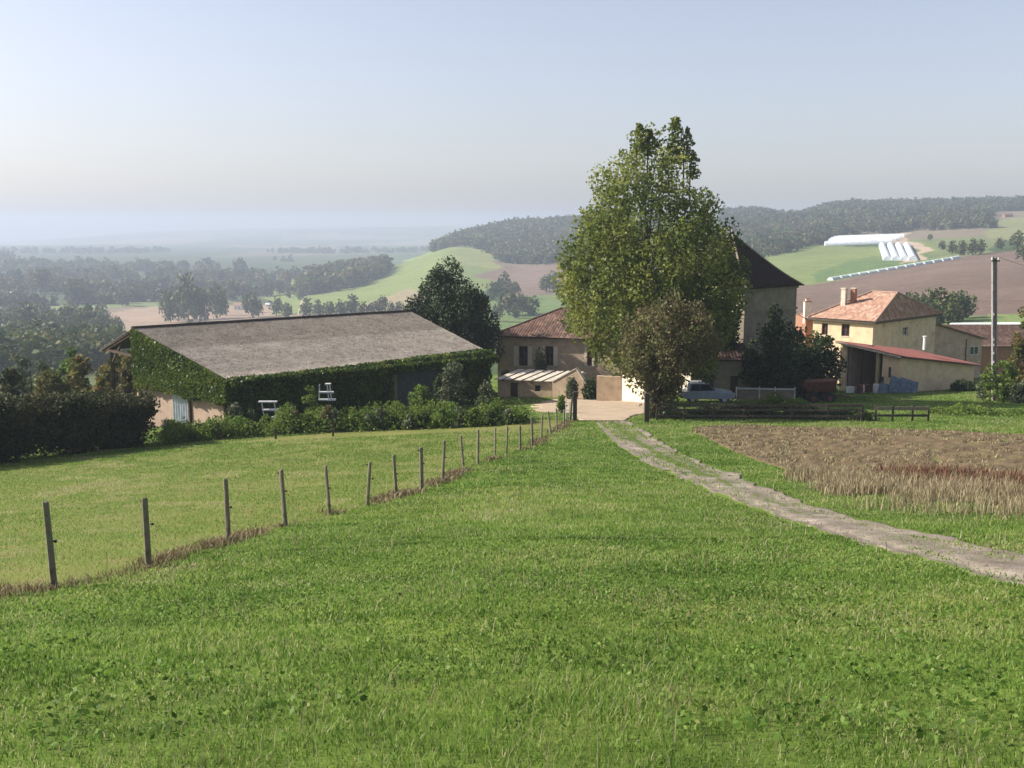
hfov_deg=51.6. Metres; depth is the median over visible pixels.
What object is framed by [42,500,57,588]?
fence post
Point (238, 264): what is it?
valley wood
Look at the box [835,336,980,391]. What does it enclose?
open shed
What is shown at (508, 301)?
broadleaf tree
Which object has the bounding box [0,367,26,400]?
wild bush
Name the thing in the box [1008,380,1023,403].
yard bush
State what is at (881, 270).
cloche tunnel
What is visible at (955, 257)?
cloche tunnel
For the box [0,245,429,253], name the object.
hedgerow belt
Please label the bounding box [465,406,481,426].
young shrub
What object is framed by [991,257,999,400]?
utility pole
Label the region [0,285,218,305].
hedgerow belt
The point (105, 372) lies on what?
wild bush
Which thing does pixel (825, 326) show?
window
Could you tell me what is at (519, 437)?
fence post
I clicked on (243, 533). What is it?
dry weeds
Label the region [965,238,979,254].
broadleaf tree
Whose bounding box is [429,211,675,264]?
ridge wood
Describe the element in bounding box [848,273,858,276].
cloche tunnel
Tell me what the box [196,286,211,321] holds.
broadleaf tree
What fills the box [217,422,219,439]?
garden stake
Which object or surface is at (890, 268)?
cloche tunnel
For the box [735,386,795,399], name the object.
white fence
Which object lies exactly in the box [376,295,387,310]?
broadleaf tree
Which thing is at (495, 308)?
broadleaf tree
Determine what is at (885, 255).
poly tunnel
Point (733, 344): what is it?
evergreen tree
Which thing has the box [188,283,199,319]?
broadleaf tree
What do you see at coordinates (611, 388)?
yard wall
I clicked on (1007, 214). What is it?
valley house
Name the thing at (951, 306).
broadleaf tree
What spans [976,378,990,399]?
yard bush
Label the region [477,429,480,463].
fence post
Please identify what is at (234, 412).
young shrub
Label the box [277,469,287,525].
fence post
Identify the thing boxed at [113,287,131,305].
broadleaf tree
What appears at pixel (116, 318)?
broadleaf tree
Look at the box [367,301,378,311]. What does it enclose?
broadleaf tree
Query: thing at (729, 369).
annex
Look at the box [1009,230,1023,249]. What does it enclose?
broadleaf tree
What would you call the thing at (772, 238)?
hillside wood
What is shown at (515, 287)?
broadleaf tree
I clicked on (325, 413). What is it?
young shrub
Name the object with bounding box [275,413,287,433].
young shrub
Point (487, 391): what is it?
garden bush
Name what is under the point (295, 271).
hedgerow belt
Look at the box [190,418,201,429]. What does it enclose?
young shrub
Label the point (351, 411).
young shrub
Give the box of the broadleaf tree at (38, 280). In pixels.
[26,267,53,293]
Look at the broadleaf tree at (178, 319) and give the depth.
684.13 m
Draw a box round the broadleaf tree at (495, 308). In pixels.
[490,303,503,320]
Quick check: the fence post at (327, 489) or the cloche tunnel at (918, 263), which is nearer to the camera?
the fence post at (327, 489)
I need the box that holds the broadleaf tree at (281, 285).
[273,279,285,294]
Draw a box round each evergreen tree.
[716,286,744,351]
[738,303,804,393]
[781,325,807,395]
[792,330,846,397]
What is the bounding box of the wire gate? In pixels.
[565,402,572,418]
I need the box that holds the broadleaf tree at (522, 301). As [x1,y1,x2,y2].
[516,293,528,313]
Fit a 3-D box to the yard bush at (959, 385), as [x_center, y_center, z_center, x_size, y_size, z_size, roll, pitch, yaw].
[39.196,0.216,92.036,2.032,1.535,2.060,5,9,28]
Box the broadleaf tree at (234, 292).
[222,279,241,299]
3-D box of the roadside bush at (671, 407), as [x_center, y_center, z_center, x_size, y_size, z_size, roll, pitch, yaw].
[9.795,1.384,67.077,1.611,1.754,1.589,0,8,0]
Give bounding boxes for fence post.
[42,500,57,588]
[140,497,153,567]
[223,478,231,538]
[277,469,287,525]
[324,465,330,513]
[366,461,373,505]
[392,455,397,492]
[418,447,424,488]
[441,440,446,480]
[459,435,464,467]
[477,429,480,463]
[494,428,497,456]
[506,426,509,453]
[519,426,520,449]
[531,416,533,444]
[540,415,542,438]
[547,411,551,434]
[555,408,557,429]
[569,398,572,419]
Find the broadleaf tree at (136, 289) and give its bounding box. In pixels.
[127,283,143,300]
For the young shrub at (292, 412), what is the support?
on the ground at (812, 268)
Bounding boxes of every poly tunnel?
[879,242,890,260]
[887,242,899,260]
[895,242,908,260]
[903,242,917,260]
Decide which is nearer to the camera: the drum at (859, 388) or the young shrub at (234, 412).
the young shrub at (234, 412)
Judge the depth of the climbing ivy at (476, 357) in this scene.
71.51 m
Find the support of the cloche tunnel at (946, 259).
on the ground at (812, 268)
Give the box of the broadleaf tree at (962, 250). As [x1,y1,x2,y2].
[956,240,967,254]
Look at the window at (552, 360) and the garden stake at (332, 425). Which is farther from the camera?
the window at (552, 360)
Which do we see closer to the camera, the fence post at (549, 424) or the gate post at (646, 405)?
the fence post at (549, 424)
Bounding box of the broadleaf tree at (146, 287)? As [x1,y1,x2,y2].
[139,280,154,299]
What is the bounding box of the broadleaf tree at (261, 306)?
[255,298,263,316]
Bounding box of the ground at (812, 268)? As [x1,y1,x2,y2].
[0,210,1023,767]
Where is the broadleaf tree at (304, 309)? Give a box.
[299,298,314,315]
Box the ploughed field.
[696,425,1023,498]
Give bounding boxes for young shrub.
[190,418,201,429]
[226,402,244,422]
[246,408,260,429]
[260,413,274,429]
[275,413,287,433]
[287,405,301,433]
[299,412,313,432]
[301,385,318,413]
[316,404,334,431]
[328,407,342,431]
[346,407,358,429]
[363,414,374,430]
[371,407,387,430]
[385,413,400,429]
[400,412,415,429]
[414,412,429,428]
[432,405,449,428]
[452,406,467,427]
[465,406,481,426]
[484,409,497,425]
[501,408,517,423]
[556,394,567,412]
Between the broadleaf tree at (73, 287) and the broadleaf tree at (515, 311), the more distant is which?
the broadleaf tree at (73, 287)
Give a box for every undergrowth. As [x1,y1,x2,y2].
[651,400,880,420]
[735,391,818,408]
[917,402,1023,416]
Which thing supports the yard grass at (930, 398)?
on the ground at (812, 268)
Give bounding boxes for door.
[172,394,187,422]
[397,366,438,409]
[511,382,517,396]
[730,376,737,398]
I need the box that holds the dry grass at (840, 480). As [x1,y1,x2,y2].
[777,456,1023,523]
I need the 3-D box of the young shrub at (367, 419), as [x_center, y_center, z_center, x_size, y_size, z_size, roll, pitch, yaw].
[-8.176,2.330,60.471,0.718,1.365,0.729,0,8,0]
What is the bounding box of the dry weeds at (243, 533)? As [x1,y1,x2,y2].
[0,419,574,598]
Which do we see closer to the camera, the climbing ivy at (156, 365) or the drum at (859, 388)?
the climbing ivy at (156, 365)
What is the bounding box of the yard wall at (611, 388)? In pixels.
[596,375,644,401]
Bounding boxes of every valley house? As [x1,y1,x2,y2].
[233,302,242,309]
[1002,213,1013,216]
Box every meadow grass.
[0,405,1023,552]
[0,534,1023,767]
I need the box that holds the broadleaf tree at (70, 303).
[62,300,81,312]
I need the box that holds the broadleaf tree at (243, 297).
[240,291,251,311]
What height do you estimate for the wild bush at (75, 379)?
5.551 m
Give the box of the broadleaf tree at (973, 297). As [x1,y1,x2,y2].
[960,291,978,317]
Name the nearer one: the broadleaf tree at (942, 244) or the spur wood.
the broadleaf tree at (942, 244)
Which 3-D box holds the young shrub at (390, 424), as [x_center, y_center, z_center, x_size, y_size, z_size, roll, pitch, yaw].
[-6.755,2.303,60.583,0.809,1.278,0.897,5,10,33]
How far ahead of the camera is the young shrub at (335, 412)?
60.72 m
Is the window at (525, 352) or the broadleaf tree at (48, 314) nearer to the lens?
the window at (525, 352)
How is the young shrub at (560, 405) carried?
on the ground at (812, 268)
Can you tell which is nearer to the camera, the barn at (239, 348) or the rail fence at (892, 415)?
the rail fence at (892, 415)
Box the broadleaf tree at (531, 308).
[524,295,540,314]
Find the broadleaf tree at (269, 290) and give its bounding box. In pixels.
[259,277,274,295]
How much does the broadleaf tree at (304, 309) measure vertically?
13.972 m
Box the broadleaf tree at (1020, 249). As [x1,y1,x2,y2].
[1014,244,1023,260]
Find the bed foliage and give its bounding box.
[151,393,529,446]
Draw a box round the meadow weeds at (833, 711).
[0,527,1023,767]
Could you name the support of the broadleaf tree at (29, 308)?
on the ground at (812, 268)
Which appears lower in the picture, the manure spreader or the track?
the track
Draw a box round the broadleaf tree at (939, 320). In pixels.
[927,299,948,323]
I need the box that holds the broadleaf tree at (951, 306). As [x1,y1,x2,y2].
[943,301,965,323]
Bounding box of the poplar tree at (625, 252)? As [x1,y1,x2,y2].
[550,115,753,401]
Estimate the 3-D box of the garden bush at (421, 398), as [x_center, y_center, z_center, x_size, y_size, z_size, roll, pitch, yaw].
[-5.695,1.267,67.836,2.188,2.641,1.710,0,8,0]
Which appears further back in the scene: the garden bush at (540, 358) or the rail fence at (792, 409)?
the garden bush at (540, 358)
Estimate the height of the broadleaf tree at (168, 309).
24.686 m
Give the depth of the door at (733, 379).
82.52 m
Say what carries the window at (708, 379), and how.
in the annex
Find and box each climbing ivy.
[129,328,231,405]
[227,348,499,426]
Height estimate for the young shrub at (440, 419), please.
1.629 m
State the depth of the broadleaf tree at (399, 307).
604.56 m
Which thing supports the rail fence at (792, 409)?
on the ground at (812, 268)
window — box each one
[514,346,531,366]
[535,385,539,390]
[541,346,557,366]
[584,347,594,366]
[703,375,713,386]
[821,323,827,335]
[840,324,849,336]
[903,327,908,335]
[969,346,978,354]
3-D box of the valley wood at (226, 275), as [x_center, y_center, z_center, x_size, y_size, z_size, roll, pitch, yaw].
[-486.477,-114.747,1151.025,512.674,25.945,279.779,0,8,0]
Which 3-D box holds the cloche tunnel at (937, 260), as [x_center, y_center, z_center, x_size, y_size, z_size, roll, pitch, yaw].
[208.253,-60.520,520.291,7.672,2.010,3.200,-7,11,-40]
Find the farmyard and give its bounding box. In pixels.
[529,398,643,420]
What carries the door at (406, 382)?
in the barn at (239, 348)
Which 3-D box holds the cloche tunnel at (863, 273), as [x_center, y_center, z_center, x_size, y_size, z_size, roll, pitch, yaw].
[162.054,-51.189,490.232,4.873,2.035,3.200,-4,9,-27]
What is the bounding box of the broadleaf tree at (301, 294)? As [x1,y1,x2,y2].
[295,289,306,299]
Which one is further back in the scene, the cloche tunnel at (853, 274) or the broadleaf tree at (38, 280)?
the broadleaf tree at (38, 280)
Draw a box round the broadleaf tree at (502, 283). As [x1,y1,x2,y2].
[496,271,511,296]
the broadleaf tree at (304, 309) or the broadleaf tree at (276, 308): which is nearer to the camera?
the broadleaf tree at (304, 309)
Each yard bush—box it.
[950,378,975,391]
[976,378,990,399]
[980,359,1018,402]
[1007,306,1023,385]
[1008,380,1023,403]
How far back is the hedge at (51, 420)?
54.24 m
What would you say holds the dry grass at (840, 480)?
on the ground at (812, 268)
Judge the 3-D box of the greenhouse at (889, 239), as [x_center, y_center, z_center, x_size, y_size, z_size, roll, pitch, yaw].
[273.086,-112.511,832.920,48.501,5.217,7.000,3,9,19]
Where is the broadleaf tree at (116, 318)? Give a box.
[110,316,125,329]
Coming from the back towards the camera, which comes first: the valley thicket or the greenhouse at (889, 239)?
the greenhouse at (889, 239)
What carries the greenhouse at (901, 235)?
on the ground at (812, 268)
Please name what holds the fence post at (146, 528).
on the ground at (812, 268)
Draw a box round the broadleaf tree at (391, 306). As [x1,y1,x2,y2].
[385,301,395,310]
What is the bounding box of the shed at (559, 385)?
[552,367,584,397]
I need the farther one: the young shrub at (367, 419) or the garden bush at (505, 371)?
the garden bush at (505, 371)
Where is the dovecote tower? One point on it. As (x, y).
(771, 282)
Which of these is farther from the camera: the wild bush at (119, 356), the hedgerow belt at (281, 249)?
the hedgerow belt at (281, 249)
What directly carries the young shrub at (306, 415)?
on the ground at (812, 268)
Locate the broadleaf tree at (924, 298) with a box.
[917,287,942,311]
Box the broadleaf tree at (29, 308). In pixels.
[13,300,38,321]
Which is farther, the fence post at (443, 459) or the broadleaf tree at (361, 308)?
the broadleaf tree at (361, 308)
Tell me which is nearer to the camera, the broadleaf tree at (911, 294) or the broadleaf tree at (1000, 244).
the broadleaf tree at (911, 294)
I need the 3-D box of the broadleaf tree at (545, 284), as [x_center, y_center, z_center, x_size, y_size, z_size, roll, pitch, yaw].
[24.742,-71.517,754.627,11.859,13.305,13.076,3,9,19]
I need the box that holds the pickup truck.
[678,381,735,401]
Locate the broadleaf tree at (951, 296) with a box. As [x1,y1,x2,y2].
[940,292,964,322]
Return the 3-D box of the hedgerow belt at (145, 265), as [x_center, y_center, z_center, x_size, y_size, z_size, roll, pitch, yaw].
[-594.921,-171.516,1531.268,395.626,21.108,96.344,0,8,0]
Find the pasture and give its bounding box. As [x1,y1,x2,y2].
[0,420,561,594]
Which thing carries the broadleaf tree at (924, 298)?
on the ground at (812, 268)
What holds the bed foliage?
on the ground at (812, 268)
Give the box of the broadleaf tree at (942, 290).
[928,287,955,316]
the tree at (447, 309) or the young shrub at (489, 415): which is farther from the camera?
the tree at (447, 309)
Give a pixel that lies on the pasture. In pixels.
(451, 430)
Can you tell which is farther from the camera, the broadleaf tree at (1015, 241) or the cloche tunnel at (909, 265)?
the broadleaf tree at (1015, 241)
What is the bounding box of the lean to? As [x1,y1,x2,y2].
[494,369,586,397]
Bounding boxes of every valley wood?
[0,248,247,270]
[0,256,149,268]
[0,263,291,289]
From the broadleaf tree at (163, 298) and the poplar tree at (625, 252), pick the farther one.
the broadleaf tree at (163, 298)
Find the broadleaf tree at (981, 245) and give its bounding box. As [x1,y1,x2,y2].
[977,239,986,253]
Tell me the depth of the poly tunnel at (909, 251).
602.09 m
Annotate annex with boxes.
[690,343,751,399]
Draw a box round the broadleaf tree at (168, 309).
[159,285,177,321]
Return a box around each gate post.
[573,391,576,420]
[644,393,649,422]
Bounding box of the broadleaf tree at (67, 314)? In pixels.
[52,304,79,324]
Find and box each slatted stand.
[258,401,278,418]
[318,383,335,408]
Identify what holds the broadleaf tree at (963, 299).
on the ground at (812, 268)
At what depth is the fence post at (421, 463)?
32.43 m
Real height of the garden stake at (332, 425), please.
1.489 m
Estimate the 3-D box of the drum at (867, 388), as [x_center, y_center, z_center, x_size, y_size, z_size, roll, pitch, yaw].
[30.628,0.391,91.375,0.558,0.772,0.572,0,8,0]
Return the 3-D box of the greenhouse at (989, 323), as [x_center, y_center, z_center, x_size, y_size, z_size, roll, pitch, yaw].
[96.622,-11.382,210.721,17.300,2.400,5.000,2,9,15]
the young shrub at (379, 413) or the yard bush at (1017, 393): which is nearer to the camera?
the young shrub at (379, 413)
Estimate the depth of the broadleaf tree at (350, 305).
631.45 m
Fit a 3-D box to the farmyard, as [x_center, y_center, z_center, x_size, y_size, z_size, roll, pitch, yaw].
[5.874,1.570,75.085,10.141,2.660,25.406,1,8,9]
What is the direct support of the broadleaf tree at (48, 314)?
on the ground at (812, 268)
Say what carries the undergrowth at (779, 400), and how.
on the ground at (812, 268)
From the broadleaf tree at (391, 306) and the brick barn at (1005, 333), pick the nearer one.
the brick barn at (1005, 333)
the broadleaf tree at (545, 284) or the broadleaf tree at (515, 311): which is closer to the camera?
the broadleaf tree at (515, 311)
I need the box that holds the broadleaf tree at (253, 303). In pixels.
[243,292,260,317]
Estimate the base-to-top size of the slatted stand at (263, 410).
1.963 m
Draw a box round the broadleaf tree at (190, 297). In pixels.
[170,273,202,322]
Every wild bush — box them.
[0,351,33,395]
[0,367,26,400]
[25,360,56,391]
[33,367,75,395]
[54,347,93,389]
[64,354,106,393]
[89,375,116,396]
[95,358,134,390]
[100,354,124,385]
[116,367,143,396]
[120,348,141,389]
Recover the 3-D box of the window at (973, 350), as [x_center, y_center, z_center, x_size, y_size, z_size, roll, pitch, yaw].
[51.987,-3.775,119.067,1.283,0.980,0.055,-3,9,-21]
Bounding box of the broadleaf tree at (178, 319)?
[171,289,185,320]
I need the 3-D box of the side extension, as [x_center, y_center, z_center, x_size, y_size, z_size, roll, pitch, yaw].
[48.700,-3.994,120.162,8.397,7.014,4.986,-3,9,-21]
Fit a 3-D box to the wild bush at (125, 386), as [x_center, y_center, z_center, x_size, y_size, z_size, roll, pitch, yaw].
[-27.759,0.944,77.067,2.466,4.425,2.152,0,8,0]
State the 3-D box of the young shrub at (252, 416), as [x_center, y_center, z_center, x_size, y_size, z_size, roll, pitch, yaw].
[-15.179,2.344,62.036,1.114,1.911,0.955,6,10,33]
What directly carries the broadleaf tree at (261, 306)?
on the ground at (812, 268)
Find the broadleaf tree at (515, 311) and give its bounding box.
[510,302,519,317]
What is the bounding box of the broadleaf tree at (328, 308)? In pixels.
[320,301,337,314]
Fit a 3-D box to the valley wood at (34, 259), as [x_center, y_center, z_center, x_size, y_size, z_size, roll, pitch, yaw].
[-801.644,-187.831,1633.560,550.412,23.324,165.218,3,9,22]
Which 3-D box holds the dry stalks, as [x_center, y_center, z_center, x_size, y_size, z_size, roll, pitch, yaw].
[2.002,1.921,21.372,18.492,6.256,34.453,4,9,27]
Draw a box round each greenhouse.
[824,239,887,245]
[828,238,891,241]
[829,236,895,240]
[831,235,899,238]
[833,234,903,237]
[950,322,1020,324]
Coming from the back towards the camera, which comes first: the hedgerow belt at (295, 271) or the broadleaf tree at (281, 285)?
the hedgerow belt at (295, 271)
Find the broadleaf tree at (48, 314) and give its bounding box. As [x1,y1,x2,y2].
[36,310,56,322]
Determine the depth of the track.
21.41 m
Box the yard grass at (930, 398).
[388,382,1023,414]
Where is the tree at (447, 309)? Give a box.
[403,255,504,367]
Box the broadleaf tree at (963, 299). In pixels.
[952,289,971,320]
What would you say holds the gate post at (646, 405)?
on the ground at (812, 268)
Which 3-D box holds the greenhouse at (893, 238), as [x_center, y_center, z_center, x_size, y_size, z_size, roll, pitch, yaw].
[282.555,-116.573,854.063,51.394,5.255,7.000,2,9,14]
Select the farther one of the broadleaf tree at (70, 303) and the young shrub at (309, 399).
the broadleaf tree at (70, 303)
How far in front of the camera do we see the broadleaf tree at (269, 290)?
1007.95 m
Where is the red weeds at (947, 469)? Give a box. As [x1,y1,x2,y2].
[857,460,1023,483]
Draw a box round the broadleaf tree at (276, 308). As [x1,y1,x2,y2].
[268,296,283,314]
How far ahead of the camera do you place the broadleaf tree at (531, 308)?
566.97 m
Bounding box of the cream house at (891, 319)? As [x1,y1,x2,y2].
[807,288,941,382]
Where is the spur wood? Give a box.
[293,254,394,294]
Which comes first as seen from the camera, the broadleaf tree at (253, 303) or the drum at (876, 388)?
the drum at (876, 388)
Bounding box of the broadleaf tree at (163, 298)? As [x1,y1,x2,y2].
[158,290,167,317]
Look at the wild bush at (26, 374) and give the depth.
98.56 m
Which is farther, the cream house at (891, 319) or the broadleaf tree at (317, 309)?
the broadleaf tree at (317, 309)
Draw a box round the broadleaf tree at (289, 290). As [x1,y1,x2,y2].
[283,283,297,297]
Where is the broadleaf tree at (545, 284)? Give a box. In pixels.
[538,274,553,291]
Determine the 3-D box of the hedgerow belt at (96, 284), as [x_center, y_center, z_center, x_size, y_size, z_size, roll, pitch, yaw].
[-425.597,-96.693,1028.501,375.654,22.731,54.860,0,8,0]
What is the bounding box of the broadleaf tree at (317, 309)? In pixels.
[310,299,323,314]
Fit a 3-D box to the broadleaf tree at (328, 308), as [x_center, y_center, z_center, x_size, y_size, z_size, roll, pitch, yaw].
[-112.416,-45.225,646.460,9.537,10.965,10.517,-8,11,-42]
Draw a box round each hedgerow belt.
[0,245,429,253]
[0,258,235,271]
[0,275,264,295]
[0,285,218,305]
[1,302,50,312]
[4,265,299,279]
[272,254,294,261]
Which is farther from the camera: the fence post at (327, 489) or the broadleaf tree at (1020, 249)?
the broadleaf tree at (1020, 249)
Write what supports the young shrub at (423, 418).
on the ground at (812, 268)
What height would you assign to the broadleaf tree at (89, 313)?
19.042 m
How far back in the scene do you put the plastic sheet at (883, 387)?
89.91 m
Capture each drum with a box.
[856,384,862,393]
[864,384,869,392]
[873,384,879,392]
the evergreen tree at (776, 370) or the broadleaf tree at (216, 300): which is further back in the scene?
the broadleaf tree at (216, 300)
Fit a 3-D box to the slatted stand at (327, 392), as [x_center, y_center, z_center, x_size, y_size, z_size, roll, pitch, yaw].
[-11.200,1.384,63.807,1.140,2.874,0.300,0,8,0]
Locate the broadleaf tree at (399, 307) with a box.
[395,301,403,309]
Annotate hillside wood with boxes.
[712,210,998,256]
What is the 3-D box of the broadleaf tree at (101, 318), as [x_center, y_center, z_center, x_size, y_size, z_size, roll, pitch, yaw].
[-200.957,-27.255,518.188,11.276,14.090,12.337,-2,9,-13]
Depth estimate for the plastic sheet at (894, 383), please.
89.86 m
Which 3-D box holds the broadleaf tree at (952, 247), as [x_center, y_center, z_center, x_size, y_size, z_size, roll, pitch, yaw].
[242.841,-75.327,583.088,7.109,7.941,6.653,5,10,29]
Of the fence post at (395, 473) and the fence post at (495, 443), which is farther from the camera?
the fence post at (495, 443)
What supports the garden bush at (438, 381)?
on the ground at (812, 268)
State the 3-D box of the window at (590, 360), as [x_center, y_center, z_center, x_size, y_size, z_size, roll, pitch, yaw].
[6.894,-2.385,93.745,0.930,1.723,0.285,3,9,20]
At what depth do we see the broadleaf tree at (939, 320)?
226.53 m
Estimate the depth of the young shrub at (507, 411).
60.27 m
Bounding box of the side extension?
[934,323,986,377]
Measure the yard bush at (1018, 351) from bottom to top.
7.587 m
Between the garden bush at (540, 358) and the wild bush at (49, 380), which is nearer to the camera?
the wild bush at (49, 380)
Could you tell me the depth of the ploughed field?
45.74 m
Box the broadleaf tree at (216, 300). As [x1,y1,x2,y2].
[207,282,228,317]
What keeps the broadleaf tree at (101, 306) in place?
on the ground at (812, 268)
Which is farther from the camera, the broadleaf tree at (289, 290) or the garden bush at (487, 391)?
the broadleaf tree at (289, 290)
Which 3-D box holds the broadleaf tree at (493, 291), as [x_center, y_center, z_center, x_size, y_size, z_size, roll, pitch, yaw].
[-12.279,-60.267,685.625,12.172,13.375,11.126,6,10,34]
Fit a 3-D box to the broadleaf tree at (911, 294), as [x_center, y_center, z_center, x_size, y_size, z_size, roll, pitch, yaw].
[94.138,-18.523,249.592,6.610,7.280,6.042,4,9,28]
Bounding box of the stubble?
[692,424,1023,492]
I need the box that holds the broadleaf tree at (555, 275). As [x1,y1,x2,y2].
[547,270,561,289]
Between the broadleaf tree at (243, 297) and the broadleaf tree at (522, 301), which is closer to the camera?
the broadleaf tree at (522, 301)
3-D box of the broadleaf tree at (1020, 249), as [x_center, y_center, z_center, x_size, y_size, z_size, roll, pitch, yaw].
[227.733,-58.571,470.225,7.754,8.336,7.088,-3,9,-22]
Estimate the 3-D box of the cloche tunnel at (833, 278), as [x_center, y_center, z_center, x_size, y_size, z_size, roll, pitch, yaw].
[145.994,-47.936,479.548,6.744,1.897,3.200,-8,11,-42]
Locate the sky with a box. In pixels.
[0,0,1023,241]
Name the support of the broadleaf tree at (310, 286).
on the ground at (812, 268)
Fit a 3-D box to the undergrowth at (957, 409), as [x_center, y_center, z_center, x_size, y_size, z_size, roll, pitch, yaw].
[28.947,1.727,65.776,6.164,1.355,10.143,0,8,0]
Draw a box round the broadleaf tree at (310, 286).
[303,278,317,294]
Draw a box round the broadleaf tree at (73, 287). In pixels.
[63,276,88,303]
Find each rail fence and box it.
[656,404,863,421]
[874,405,929,421]
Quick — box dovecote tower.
[666,225,803,391]
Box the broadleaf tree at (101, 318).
[91,314,112,324]
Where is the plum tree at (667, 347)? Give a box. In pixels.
[616,286,725,418]
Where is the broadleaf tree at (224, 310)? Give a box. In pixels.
[215,286,229,314]
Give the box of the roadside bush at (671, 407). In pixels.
[659,396,678,411]
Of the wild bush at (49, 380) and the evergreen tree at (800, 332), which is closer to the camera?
the wild bush at (49, 380)
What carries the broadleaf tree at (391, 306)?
on the ground at (812, 268)
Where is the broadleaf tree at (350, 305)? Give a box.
[342,294,359,312]
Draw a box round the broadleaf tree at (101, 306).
[95,303,109,314]
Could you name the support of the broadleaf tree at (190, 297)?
on the ground at (812, 268)
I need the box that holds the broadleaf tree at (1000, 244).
[994,237,1005,248]
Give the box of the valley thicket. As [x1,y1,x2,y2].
[0,308,129,373]
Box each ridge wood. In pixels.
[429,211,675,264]
[718,195,1023,229]
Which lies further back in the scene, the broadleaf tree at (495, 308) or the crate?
the broadleaf tree at (495, 308)
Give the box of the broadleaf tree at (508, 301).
[496,291,520,314]
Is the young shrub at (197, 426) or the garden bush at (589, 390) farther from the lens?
the garden bush at (589, 390)
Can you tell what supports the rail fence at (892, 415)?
on the ground at (812, 268)
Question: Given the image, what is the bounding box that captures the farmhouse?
[498,307,622,384]
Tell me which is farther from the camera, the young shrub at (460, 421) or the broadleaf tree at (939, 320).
the broadleaf tree at (939, 320)
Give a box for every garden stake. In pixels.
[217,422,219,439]
[332,415,333,435]
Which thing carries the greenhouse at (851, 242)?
on the ground at (812, 268)
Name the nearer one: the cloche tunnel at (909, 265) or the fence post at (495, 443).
the fence post at (495, 443)
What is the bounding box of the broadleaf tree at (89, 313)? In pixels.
[71,303,103,323]
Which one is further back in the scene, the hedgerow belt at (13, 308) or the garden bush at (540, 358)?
the hedgerow belt at (13, 308)
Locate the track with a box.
[595,420,1023,585]
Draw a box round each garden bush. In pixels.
[407,384,438,414]
[432,374,447,408]
[436,359,468,407]
[474,380,495,408]
[499,369,511,378]
[533,347,547,379]
[565,375,578,398]
[580,376,596,399]
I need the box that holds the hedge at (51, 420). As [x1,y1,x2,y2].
[0,387,160,462]
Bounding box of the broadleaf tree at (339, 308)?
[333,299,346,313]
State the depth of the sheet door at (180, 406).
69.25 m
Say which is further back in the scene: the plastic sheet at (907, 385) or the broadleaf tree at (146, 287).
the broadleaf tree at (146, 287)
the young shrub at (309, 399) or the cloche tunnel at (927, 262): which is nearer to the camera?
the young shrub at (309, 399)
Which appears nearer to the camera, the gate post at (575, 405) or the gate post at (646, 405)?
the gate post at (646, 405)
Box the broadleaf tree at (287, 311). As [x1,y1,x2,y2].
[280,302,292,316]
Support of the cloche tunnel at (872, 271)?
on the ground at (812, 268)
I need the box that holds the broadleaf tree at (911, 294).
[905,290,919,298]
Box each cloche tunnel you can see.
[827,276,840,280]
[840,274,849,278]
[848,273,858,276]
[858,271,867,275]
[867,270,876,273]
[876,268,886,272]
[885,267,895,270]
[894,265,904,268]
[904,263,914,267]
[912,262,923,265]
[923,260,932,264]
[931,259,941,262]
[941,257,951,260]
[950,256,960,259]
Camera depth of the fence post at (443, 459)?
34.57 m
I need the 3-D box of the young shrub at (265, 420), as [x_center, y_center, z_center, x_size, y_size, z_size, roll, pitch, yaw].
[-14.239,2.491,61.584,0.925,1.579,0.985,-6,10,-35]
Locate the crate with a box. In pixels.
[846,386,854,392]
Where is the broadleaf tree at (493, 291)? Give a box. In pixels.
[485,281,500,299]
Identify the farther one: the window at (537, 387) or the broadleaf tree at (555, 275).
the broadleaf tree at (555, 275)
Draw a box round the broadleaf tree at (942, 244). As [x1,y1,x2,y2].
[938,240,946,249]
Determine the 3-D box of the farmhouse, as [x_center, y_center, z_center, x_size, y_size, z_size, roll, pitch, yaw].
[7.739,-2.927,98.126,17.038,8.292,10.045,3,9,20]
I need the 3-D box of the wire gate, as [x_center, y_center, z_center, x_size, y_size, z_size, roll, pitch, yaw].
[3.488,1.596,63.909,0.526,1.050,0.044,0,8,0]
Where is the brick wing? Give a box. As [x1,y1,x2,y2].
[795,298,813,346]
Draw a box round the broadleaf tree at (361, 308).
[354,301,371,312]
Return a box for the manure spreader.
[799,378,849,402]
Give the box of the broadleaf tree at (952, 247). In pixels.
[946,240,956,253]
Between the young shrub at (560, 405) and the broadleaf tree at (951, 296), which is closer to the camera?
the young shrub at (560, 405)
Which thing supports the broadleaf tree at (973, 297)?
on the ground at (812, 268)
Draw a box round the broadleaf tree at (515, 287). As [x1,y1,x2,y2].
[508,281,521,294]
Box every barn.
[100,310,494,426]
[941,324,1023,373]
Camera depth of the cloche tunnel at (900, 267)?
500.50 m
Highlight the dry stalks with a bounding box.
[2,477,1021,767]
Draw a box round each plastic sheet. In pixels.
[878,383,888,393]
[889,375,899,393]
[898,377,918,393]
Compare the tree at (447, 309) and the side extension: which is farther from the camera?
the side extension

